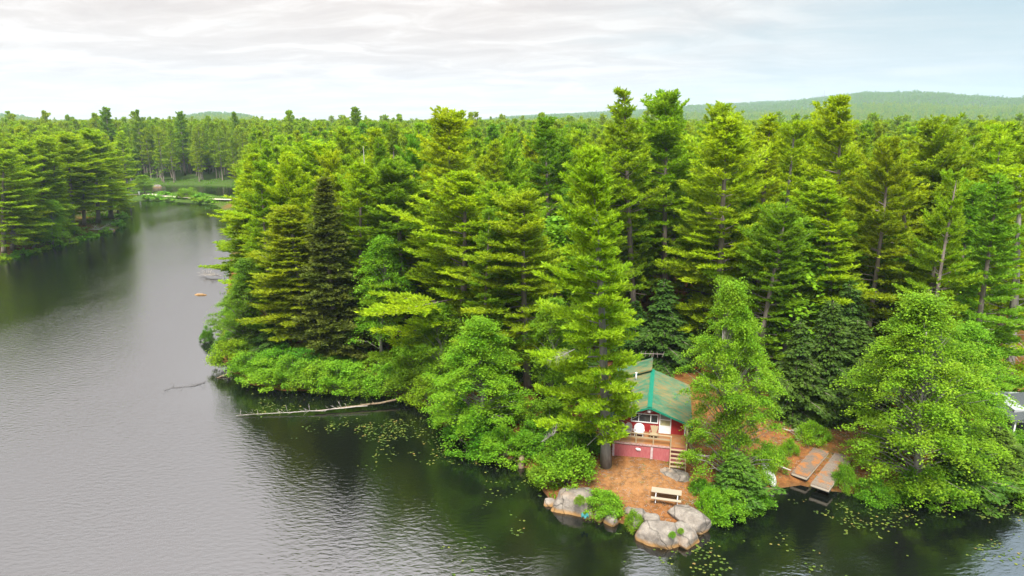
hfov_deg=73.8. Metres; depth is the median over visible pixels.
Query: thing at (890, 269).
tree
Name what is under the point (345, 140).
pine tree
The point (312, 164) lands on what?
pine tree
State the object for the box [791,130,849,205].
pine tree
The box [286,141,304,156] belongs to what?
pine tree
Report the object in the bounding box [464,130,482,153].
pine tree
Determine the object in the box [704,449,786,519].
hemlock tree
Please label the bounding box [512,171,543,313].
maple tree
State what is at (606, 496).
shrub
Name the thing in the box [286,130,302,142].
pine tree
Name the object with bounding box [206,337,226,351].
shrub
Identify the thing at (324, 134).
pine tree
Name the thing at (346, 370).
shrub
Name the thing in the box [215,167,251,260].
pine tree
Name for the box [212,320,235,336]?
shrub
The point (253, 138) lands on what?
pine tree
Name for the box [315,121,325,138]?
pine tree
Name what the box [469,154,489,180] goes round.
pine tree
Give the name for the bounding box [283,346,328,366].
shrub
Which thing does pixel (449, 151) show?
pine tree
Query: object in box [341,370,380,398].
shrub
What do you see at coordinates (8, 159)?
pine tree
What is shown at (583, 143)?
pine tree
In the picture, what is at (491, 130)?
pine tree
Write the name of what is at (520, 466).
stump
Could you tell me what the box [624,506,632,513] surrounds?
boulder
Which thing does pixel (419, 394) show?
shrub
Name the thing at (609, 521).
boulder
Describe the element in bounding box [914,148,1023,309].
pine tree
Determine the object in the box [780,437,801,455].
shrub
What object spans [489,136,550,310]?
pine tree
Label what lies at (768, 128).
pine tree
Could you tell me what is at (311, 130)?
pine tree
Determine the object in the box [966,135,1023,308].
pine tree
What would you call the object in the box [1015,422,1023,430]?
window
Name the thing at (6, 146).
pine tree
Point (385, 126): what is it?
pine tree
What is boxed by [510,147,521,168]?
pine tree
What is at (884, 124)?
pine tree
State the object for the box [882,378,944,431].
hemlock tree
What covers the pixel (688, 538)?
boulder
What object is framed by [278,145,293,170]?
pine tree
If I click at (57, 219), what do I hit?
birch tree
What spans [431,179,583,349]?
pine tree
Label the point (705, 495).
shrub
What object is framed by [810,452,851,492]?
dock section
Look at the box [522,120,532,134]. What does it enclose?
pine tree
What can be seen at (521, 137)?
pine tree
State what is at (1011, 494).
shrub
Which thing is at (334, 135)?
pine tree
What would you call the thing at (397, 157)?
pine tree
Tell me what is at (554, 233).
maple tree
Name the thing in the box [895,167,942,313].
pine tree
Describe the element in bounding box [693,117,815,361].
pine tree
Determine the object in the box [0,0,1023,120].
sky
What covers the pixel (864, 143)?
pine tree
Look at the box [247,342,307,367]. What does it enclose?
shrub
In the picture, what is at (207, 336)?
shrub
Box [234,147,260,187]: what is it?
pine tree
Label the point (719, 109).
pine tree
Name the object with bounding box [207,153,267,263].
pine tree
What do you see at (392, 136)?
pine tree
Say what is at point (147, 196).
shrub
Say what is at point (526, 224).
pine tree
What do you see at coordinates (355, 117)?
pine tree
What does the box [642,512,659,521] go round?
boulder
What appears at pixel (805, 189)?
pine tree
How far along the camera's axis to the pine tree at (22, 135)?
205.83 m
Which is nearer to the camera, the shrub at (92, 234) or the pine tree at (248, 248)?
the pine tree at (248, 248)
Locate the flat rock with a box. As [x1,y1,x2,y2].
[660,467,689,481]
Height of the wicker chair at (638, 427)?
1.101 m
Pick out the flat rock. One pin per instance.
(678, 475)
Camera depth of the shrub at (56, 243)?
166.15 m
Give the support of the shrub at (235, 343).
on the ground
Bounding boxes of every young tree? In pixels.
[16,218,62,247]
[51,210,84,234]
[113,188,137,213]
[128,175,155,193]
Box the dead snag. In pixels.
[363,148,375,344]
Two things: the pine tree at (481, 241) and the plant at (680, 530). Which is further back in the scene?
the pine tree at (481, 241)
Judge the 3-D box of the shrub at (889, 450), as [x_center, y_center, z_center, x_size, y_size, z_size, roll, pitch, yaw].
[33.622,13.340,61.071,5.342,2.878,5.345,-7,14,2]
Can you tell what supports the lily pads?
on the lake water
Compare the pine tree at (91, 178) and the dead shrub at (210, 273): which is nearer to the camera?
the dead shrub at (210, 273)
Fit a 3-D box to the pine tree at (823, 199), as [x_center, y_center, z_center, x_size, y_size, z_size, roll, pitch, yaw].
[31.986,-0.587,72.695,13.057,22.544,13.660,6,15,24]
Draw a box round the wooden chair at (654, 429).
[649,425,658,437]
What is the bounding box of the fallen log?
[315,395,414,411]
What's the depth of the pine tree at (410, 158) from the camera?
91.02 m
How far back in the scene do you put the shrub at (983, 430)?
60.90 m
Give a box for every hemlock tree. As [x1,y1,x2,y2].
[227,299,262,352]
[245,311,292,358]
[387,282,446,348]
[506,305,554,381]
[538,322,599,403]
[609,300,647,362]
[628,278,703,378]
[670,294,714,357]
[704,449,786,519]
[756,298,868,426]
[768,318,843,436]
[831,280,879,412]
[837,318,905,421]
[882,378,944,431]
[925,425,1023,517]
[975,424,1023,501]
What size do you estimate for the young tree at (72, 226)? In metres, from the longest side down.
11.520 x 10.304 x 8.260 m
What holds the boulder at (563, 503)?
on the ground
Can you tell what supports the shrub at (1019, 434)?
on the ground
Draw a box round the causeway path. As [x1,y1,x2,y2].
[127,194,230,199]
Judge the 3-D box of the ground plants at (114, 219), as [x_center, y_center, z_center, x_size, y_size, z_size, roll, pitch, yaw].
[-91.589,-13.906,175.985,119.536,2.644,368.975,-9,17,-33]
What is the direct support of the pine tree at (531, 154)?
on the ground
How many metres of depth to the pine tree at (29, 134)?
247.36 m
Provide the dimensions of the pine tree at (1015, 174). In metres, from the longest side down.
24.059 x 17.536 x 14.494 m
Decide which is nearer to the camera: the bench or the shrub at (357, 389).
the bench
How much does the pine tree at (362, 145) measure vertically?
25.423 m
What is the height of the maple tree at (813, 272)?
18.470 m
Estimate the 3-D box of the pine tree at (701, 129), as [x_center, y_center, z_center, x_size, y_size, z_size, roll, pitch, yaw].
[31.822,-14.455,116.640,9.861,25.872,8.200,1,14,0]
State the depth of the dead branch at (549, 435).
53.42 m
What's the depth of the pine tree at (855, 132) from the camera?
158.75 m
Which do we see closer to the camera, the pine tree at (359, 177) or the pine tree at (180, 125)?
the pine tree at (359, 177)
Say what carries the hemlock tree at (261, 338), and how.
on the ground
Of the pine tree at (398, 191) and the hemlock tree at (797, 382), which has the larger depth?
the pine tree at (398, 191)
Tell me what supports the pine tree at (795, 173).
on the ground
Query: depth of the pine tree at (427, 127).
190.20 m
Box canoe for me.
[762,462,776,486]
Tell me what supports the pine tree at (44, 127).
on the ground
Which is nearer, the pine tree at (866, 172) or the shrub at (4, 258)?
the pine tree at (866, 172)
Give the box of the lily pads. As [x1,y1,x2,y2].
[6,230,1023,575]
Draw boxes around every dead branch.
[541,425,555,441]
[548,349,574,365]
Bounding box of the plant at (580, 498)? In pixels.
[573,494,585,506]
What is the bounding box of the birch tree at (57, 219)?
[38,199,74,245]
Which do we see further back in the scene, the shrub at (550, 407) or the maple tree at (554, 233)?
the maple tree at (554, 233)
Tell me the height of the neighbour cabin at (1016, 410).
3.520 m
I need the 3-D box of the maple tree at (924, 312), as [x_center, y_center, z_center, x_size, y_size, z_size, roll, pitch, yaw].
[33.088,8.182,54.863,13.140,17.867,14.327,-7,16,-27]
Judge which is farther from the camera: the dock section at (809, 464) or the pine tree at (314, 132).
the pine tree at (314, 132)
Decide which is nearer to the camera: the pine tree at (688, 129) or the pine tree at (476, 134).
the pine tree at (476, 134)
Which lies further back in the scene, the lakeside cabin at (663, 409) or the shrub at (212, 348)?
the shrub at (212, 348)
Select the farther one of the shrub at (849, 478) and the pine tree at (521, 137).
the pine tree at (521, 137)
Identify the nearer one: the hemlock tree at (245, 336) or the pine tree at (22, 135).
the hemlock tree at (245, 336)
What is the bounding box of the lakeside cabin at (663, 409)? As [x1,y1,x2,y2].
[610,351,694,471]
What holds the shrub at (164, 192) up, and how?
on the ground
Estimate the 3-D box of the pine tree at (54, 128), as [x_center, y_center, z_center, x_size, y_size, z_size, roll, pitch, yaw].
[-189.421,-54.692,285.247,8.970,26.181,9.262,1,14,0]
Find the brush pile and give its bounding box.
[89,223,110,229]
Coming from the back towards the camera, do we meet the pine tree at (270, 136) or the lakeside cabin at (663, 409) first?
the pine tree at (270, 136)
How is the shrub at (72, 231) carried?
on the ground
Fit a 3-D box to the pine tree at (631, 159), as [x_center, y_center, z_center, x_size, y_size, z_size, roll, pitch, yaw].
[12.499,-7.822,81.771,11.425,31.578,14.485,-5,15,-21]
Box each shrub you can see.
[0,253,10,260]
[8,253,21,257]
[13,248,33,255]
[29,248,40,252]
[40,245,49,249]
[50,240,67,246]
[60,237,78,243]
[69,226,82,234]
[80,231,99,237]
[99,227,112,233]
[111,219,125,226]
[114,212,131,217]
[141,194,156,198]
[156,191,171,195]
[163,196,176,200]
[176,187,197,197]
[192,192,205,197]
[195,197,209,201]
[197,268,220,276]
[198,325,215,342]
[205,336,255,368]
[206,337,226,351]
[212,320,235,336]
[215,305,239,319]
[219,293,238,305]
[221,330,235,346]
[222,350,272,382]
[237,358,288,392]
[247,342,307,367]
[267,354,312,389]
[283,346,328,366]
[287,358,339,395]
[307,359,364,395]
[313,354,348,372]
[336,353,362,364]
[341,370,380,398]
[355,349,398,371]
[361,360,408,398]
[375,355,428,402]
[386,334,435,368]
[403,372,453,408]
[417,352,469,390]
[427,391,472,432]
[436,412,508,463]
[470,424,532,471]
[484,391,533,425]
[505,418,560,458]
[517,396,569,440]
[525,451,566,492]
[532,431,602,490]
[559,418,600,458]
[581,485,625,524]
[593,509,603,522]
[623,508,642,534]
[688,476,710,497]
[694,484,727,519]
[699,485,754,529]
[741,487,777,517]
[748,439,793,475]
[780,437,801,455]
[791,418,834,450]
[828,460,860,495]
[850,473,901,509]
[863,419,914,460]
[892,462,975,513]
[954,476,1000,510]
[966,419,1020,446]
[986,468,1023,508]
[1008,427,1023,446]
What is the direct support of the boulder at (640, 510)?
on the ground
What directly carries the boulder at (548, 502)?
on the ground
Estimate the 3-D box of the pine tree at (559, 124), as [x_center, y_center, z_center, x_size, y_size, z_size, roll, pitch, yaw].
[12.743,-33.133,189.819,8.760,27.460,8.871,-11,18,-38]
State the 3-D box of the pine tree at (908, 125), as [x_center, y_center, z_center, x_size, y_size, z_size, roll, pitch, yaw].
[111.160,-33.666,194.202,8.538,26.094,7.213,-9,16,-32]
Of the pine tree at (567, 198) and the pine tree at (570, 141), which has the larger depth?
the pine tree at (570, 141)
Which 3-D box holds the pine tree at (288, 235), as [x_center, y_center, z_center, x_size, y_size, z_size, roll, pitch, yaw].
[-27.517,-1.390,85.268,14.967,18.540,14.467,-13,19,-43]
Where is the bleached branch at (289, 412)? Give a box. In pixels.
[236,402,367,415]
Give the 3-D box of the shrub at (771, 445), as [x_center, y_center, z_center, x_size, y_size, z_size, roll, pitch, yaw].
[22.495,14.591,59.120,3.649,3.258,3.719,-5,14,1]
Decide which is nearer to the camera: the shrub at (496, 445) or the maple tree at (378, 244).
the shrub at (496, 445)
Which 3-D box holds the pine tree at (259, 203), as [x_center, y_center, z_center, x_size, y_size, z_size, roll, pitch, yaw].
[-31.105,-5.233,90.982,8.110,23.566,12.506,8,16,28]
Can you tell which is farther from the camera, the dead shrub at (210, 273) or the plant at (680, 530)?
the dead shrub at (210, 273)
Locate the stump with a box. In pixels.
[517,455,523,468]
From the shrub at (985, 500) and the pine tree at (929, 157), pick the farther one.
the pine tree at (929, 157)
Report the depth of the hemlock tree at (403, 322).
85.72 m
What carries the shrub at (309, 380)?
on the ground
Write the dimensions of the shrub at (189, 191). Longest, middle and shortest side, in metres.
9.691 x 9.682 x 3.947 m
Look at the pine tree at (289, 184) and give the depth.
86.42 m
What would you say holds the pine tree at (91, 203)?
on the ground
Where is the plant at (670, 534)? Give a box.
[668,531,676,538]
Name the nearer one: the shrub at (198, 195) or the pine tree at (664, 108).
the pine tree at (664, 108)
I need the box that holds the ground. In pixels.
[0,96,1023,531]
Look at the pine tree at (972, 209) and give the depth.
71.62 m
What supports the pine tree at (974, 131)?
on the ground
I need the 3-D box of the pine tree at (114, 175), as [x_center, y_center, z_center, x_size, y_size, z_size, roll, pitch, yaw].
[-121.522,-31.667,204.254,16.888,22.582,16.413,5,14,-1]
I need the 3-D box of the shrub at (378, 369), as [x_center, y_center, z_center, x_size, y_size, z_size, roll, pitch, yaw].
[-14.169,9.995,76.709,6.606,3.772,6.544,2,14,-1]
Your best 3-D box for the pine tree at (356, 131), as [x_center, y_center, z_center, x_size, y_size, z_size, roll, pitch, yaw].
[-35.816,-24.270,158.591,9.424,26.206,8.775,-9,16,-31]
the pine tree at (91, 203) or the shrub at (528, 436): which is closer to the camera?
the shrub at (528, 436)
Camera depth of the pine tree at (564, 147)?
100.90 m
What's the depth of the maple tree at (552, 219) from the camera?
83.51 m
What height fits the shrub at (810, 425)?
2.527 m
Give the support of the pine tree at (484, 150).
on the ground
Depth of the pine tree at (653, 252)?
83.89 m
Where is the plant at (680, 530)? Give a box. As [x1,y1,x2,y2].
[677,527,684,534]
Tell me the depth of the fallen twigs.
58.38 m
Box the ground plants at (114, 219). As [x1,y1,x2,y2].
[10,179,1022,498]
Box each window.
[631,413,658,423]
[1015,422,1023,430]
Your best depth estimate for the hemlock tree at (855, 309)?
68.36 m
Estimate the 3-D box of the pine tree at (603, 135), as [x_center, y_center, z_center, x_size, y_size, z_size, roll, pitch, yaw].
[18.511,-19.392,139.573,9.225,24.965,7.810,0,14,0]
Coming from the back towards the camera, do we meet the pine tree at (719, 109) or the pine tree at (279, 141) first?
the pine tree at (279, 141)
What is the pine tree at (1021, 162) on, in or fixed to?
on the ground
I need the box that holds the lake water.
[0,185,1023,575]
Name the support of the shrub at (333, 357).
on the ground
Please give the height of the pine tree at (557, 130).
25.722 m
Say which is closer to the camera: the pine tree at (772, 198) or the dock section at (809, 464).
the dock section at (809, 464)
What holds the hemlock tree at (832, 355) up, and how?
on the ground
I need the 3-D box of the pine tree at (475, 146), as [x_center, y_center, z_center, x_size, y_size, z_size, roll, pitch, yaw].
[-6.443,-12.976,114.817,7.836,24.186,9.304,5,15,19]
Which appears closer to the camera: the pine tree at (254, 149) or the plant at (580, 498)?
the plant at (580, 498)
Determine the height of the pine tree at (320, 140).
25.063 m
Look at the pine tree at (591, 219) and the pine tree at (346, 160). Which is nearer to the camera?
the pine tree at (591, 219)
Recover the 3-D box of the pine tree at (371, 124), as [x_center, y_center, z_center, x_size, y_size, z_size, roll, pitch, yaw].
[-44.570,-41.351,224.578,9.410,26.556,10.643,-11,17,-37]
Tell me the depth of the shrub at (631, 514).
50.94 m
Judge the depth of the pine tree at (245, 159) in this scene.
116.95 m
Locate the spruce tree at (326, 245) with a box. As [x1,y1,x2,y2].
[277,176,389,359]
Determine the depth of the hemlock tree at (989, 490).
54.04 m
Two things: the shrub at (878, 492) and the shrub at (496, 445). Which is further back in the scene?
the shrub at (496, 445)
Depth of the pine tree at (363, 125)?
213.12 m
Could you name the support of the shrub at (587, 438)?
on the ground
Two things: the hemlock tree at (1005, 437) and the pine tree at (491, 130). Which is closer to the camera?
the hemlock tree at (1005, 437)
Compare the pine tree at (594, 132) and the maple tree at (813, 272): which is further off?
the pine tree at (594, 132)
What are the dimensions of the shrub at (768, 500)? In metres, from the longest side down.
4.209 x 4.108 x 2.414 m
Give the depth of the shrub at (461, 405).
66.34 m
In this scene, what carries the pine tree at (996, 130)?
on the ground
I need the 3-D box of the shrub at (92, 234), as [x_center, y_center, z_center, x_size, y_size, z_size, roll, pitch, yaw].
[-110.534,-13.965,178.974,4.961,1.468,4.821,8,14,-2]
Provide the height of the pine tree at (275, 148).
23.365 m
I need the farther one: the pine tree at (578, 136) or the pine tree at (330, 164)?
the pine tree at (578, 136)
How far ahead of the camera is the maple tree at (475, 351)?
62.60 m
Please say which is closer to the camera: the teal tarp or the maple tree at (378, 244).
the teal tarp
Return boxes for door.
[659,414,670,433]
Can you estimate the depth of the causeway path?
257.78 m
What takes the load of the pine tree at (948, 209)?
on the ground
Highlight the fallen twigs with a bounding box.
[580,416,876,521]
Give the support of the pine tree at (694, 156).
on the ground
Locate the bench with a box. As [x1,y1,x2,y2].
[651,487,681,503]
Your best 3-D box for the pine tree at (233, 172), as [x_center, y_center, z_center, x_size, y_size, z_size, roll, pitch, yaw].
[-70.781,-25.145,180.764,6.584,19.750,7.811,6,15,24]
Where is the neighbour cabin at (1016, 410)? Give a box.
[985,391,1023,444]
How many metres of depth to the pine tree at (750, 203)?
79.14 m
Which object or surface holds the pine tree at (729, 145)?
on the ground
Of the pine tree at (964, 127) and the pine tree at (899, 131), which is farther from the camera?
the pine tree at (899, 131)
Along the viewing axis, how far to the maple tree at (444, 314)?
71.67 m
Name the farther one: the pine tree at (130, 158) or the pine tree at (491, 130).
the pine tree at (130, 158)
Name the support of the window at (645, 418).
in the lakeside cabin at (663, 409)
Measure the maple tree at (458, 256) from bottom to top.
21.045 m
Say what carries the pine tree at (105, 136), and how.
on the ground
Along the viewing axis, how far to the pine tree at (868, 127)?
138.24 m
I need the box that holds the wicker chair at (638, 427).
[633,423,644,436]
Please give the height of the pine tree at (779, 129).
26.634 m
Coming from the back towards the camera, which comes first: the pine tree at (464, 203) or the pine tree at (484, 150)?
the pine tree at (484, 150)
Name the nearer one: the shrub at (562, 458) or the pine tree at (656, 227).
the shrub at (562, 458)
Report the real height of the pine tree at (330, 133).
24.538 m
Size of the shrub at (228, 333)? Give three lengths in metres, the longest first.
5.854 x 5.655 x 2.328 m
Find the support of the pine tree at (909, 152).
on the ground
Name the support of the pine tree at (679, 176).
on the ground
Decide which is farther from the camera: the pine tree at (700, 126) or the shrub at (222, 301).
the pine tree at (700, 126)
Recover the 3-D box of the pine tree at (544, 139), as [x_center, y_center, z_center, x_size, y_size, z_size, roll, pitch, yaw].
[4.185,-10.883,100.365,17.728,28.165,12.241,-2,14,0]
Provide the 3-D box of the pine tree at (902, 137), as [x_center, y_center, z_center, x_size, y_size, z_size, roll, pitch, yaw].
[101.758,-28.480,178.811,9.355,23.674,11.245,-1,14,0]
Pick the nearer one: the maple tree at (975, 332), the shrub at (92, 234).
the maple tree at (975, 332)
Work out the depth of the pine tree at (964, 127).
164.22 m
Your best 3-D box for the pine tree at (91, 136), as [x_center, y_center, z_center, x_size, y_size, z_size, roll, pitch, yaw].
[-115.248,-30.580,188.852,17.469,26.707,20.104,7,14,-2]
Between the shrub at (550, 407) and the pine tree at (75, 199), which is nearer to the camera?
the shrub at (550, 407)
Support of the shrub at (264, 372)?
on the ground
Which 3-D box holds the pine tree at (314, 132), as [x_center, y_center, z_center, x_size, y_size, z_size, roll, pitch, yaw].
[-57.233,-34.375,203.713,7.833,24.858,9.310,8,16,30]
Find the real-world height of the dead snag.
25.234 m
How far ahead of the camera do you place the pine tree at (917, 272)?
69.69 m
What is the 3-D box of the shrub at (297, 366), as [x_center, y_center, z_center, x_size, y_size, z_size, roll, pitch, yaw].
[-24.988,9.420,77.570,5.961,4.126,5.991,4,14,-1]
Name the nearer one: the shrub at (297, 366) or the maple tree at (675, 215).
the shrub at (297, 366)
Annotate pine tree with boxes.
[0,136,18,151]
[0,138,57,225]
[0,147,54,255]
[0,174,53,250]
[13,131,28,141]
[14,125,32,145]
[22,127,32,138]
[29,133,79,239]
[36,149,73,235]
[37,125,51,136]
[38,131,110,228]
[50,125,60,132]
[62,144,110,225]
[65,180,82,213]
[66,127,135,222]
[76,178,100,213]
[91,144,136,218]
[94,106,121,165]
[101,134,123,193]
[112,130,139,191]
[118,141,139,183]
[129,109,150,174]
[174,111,191,174]
[198,203,252,290]
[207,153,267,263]
[215,139,342,284]
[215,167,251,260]
[225,204,342,341]
[227,155,245,187]
[228,152,261,239]
[229,159,287,303]
[230,111,240,138]
[230,168,278,315]
[231,153,244,177]
[232,183,282,276]
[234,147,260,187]
[241,129,272,163]
[246,127,257,143]
[246,153,343,324]
[255,139,276,178]
[260,145,280,169]
[268,131,279,145]
[271,136,284,151]
[272,134,293,152]
[273,133,286,144]
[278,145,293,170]
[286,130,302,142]
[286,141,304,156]
[297,125,306,133]
[302,132,313,148]
[303,147,358,301]
[304,138,324,149]
[308,127,318,137]
[311,130,318,140]
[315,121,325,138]
[321,130,329,143]
[326,130,333,141]
[331,158,398,348]
[332,126,353,154]
[335,126,367,170]
[338,153,364,255]
[347,106,361,126]
[347,158,461,322]
[351,127,362,154]
[352,133,368,156]
[354,126,392,171]
[354,169,493,348]
[354,171,416,324]
[355,122,367,134]
[367,121,375,127]
[370,136,396,278]
[378,105,476,330]
[379,121,390,139]
[385,126,399,162]
[393,155,402,240]
[394,133,431,255]
[398,128,412,155]
[414,121,431,168]
[423,123,433,136]
[429,129,472,261]
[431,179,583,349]
[445,187,584,394]
[457,208,540,396]
[459,126,470,154]
[461,137,481,164]
[461,139,509,259]
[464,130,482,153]
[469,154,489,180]
[474,140,487,161]
[483,123,501,149]
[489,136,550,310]
[499,124,503,133]
[501,124,524,162]
[507,131,521,167]
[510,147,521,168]
[517,132,524,147]
[520,115,573,240]
[521,134,553,223]
[521,148,550,216]
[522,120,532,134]
[524,141,644,468]
[546,137,578,296]
[547,187,581,302]
[548,128,562,206]
[550,126,589,212]
[552,119,563,134]
[553,135,577,202]
[568,123,577,132]
[569,140,594,259]
[571,152,646,352]
[572,86,675,302]
[576,122,589,136]
[578,137,667,302]
[589,126,597,143]
[595,128,600,143]
[597,131,608,150]
[618,88,701,296]
[623,179,671,245]
[625,141,662,301]
[652,137,700,293]
[653,109,781,370]
[655,133,729,310]
[660,138,689,281]
[668,100,741,320]
[683,121,695,135]
[687,201,819,395]
[690,126,708,166]
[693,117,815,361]
[694,124,706,134]
[702,191,758,338]
[703,112,783,335]
[729,178,776,282]
[746,176,877,359]
[770,134,805,207]
[770,178,819,336]
[774,122,782,137]
[775,94,867,314]
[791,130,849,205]
[822,135,921,340]
[845,131,872,219]
[846,145,909,304]
[849,152,964,333]
[852,123,863,143]
[855,121,876,157]
[864,234,890,337]
[870,119,882,150]
[876,167,986,372]
[876,196,965,296]
[881,122,888,134]
[893,136,919,314]
[893,179,989,342]
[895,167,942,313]
[897,125,903,137]
[899,112,1021,301]
[900,133,907,140]
[900,140,915,148]
[901,123,910,134]
[905,126,920,137]
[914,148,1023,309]
[947,162,1023,380]
[951,172,1023,391]
[952,123,967,135]
[958,121,1023,326]
[961,134,992,266]
[965,123,986,141]
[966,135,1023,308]
[967,121,975,131]
[974,131,992,182]
[976,120,992,131]
[987,163,1023,311]
[1009,121,1023,158]
[1011,141,1023,288]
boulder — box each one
[544,498,554,506]
[551,487,594,516]
[603,511,617,526]
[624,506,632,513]
[627,508,644,531]
[635,520,678,549]
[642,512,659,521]
[667,504,710,534]
[675,521,699,549]
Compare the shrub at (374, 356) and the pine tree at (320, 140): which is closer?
the shrub at (374, 356)
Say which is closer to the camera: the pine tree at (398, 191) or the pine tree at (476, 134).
the pine tree at (398, 191)
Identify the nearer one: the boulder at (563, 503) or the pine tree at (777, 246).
the boulder at (563, 503)
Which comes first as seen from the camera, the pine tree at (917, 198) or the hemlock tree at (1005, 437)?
the hemlock tree at (1005, 437)
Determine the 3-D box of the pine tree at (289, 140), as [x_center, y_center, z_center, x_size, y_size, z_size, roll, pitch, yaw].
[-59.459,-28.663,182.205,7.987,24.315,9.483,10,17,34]
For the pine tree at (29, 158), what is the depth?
158.55 m
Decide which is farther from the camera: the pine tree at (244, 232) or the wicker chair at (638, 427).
the pine tree at (244, 232)
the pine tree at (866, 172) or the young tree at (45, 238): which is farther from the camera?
the young tree at (45, 238)
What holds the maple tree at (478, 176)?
on the ground
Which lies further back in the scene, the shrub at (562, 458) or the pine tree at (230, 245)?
the pine tree at (230, 245)
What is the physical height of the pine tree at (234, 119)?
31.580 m
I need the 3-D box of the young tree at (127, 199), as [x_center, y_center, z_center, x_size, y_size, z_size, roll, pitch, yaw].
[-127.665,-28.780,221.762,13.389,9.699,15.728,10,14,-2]
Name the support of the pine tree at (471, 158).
on the ground
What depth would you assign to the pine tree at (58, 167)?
168.76 m
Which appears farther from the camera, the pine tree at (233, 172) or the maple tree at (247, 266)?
the pine tree at (233, 172)
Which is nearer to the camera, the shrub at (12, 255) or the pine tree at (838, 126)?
the pine tree at (838, 126)
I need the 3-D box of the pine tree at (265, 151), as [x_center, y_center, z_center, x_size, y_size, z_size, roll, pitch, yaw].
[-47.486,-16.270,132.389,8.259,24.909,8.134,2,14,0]
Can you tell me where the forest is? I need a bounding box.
[0,89,1023,276]
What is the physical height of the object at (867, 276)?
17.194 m
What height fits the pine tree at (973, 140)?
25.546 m
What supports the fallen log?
on the lake water
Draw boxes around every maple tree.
[204,257,287,351]
[341,173,374,303]
[341,230,416,356]
[398,294,478,400]
[418,314,541,440]
[437,190,482,307]
[449,173,484,261]
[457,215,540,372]
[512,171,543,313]
[512,293,584,404]
[514,213,589,342]
[528,222,581,338]
[619,183,662,305]
[638,195,708,300]
[672,267,795,487]
[756,217,841,366]
[768,187,797,301]
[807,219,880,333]
[827,277,1023,524]
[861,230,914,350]
[896,318,1022,442]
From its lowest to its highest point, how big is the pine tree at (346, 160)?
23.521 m
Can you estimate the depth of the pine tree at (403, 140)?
153.83 m
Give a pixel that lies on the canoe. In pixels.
(772, 474)
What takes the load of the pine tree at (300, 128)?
on the ground
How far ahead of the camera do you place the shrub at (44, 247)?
161.79 m
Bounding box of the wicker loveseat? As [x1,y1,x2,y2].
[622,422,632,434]
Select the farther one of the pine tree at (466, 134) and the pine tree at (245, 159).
the pine tree at (466, 134)
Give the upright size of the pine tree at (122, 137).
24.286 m
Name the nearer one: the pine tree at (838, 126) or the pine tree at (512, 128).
the pine tree at (838, 126)
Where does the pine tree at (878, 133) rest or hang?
on the ground
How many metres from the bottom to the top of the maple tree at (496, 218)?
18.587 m
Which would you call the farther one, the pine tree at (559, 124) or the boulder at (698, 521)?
the pine tree at (559, 124)
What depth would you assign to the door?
60.12 m
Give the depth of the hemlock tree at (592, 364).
70.78 m
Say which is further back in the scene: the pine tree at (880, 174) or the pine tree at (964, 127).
the pine tree at (964, 127)
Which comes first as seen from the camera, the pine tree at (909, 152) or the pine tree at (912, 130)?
the pine tree at (909, 152)
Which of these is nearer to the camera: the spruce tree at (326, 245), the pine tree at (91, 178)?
the spruce tree at (326, 245)
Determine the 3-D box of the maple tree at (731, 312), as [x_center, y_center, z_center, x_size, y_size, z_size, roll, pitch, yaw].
[17.764,7.484,54.404,9.932,18.680,9.531,11,18,38]
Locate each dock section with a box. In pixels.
[792,447,828,480]
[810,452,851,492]
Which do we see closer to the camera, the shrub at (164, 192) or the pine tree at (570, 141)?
the pine tree at (570, 141)
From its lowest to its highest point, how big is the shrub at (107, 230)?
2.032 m
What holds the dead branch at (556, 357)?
attached to the pine tree at (591, 219)
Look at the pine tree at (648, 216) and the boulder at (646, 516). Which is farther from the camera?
the pine tree at (648, 216)
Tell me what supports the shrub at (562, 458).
on the ground
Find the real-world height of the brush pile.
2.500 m
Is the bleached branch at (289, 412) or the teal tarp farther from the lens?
the bleached branch at (289, 412)
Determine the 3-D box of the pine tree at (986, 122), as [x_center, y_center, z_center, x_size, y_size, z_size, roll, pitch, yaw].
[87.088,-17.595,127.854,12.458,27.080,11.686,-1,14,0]
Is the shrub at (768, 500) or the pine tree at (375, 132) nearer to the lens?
the shrub at (768, 500)
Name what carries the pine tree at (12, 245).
on the ground
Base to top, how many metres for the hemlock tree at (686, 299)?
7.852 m
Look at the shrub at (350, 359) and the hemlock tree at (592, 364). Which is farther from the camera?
the shrub at (350, 359)
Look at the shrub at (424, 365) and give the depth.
74.64 m
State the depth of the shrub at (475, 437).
62.70 m
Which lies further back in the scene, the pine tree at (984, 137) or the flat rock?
the pine tree at (984, 137)
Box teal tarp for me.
[581,512,588,518]
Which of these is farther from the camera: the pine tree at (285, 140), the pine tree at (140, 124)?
the pine tree at (140, 124)
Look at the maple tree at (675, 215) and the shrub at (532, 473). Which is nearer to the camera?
the shrub at (532, 473)
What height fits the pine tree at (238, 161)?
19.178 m
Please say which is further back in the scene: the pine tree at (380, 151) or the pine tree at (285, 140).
the pine tree at (285, 140)
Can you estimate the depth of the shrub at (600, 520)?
52.45 m
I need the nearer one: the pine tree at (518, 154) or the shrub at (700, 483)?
the shrub at (700, 483)
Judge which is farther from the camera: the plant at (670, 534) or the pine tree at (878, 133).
the pine tree at (878, 133)
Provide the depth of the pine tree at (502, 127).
210.31 m
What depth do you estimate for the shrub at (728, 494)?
51.88 m
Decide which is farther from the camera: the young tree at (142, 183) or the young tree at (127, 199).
the young tree at (142, 183)
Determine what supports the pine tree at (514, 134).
on the ground

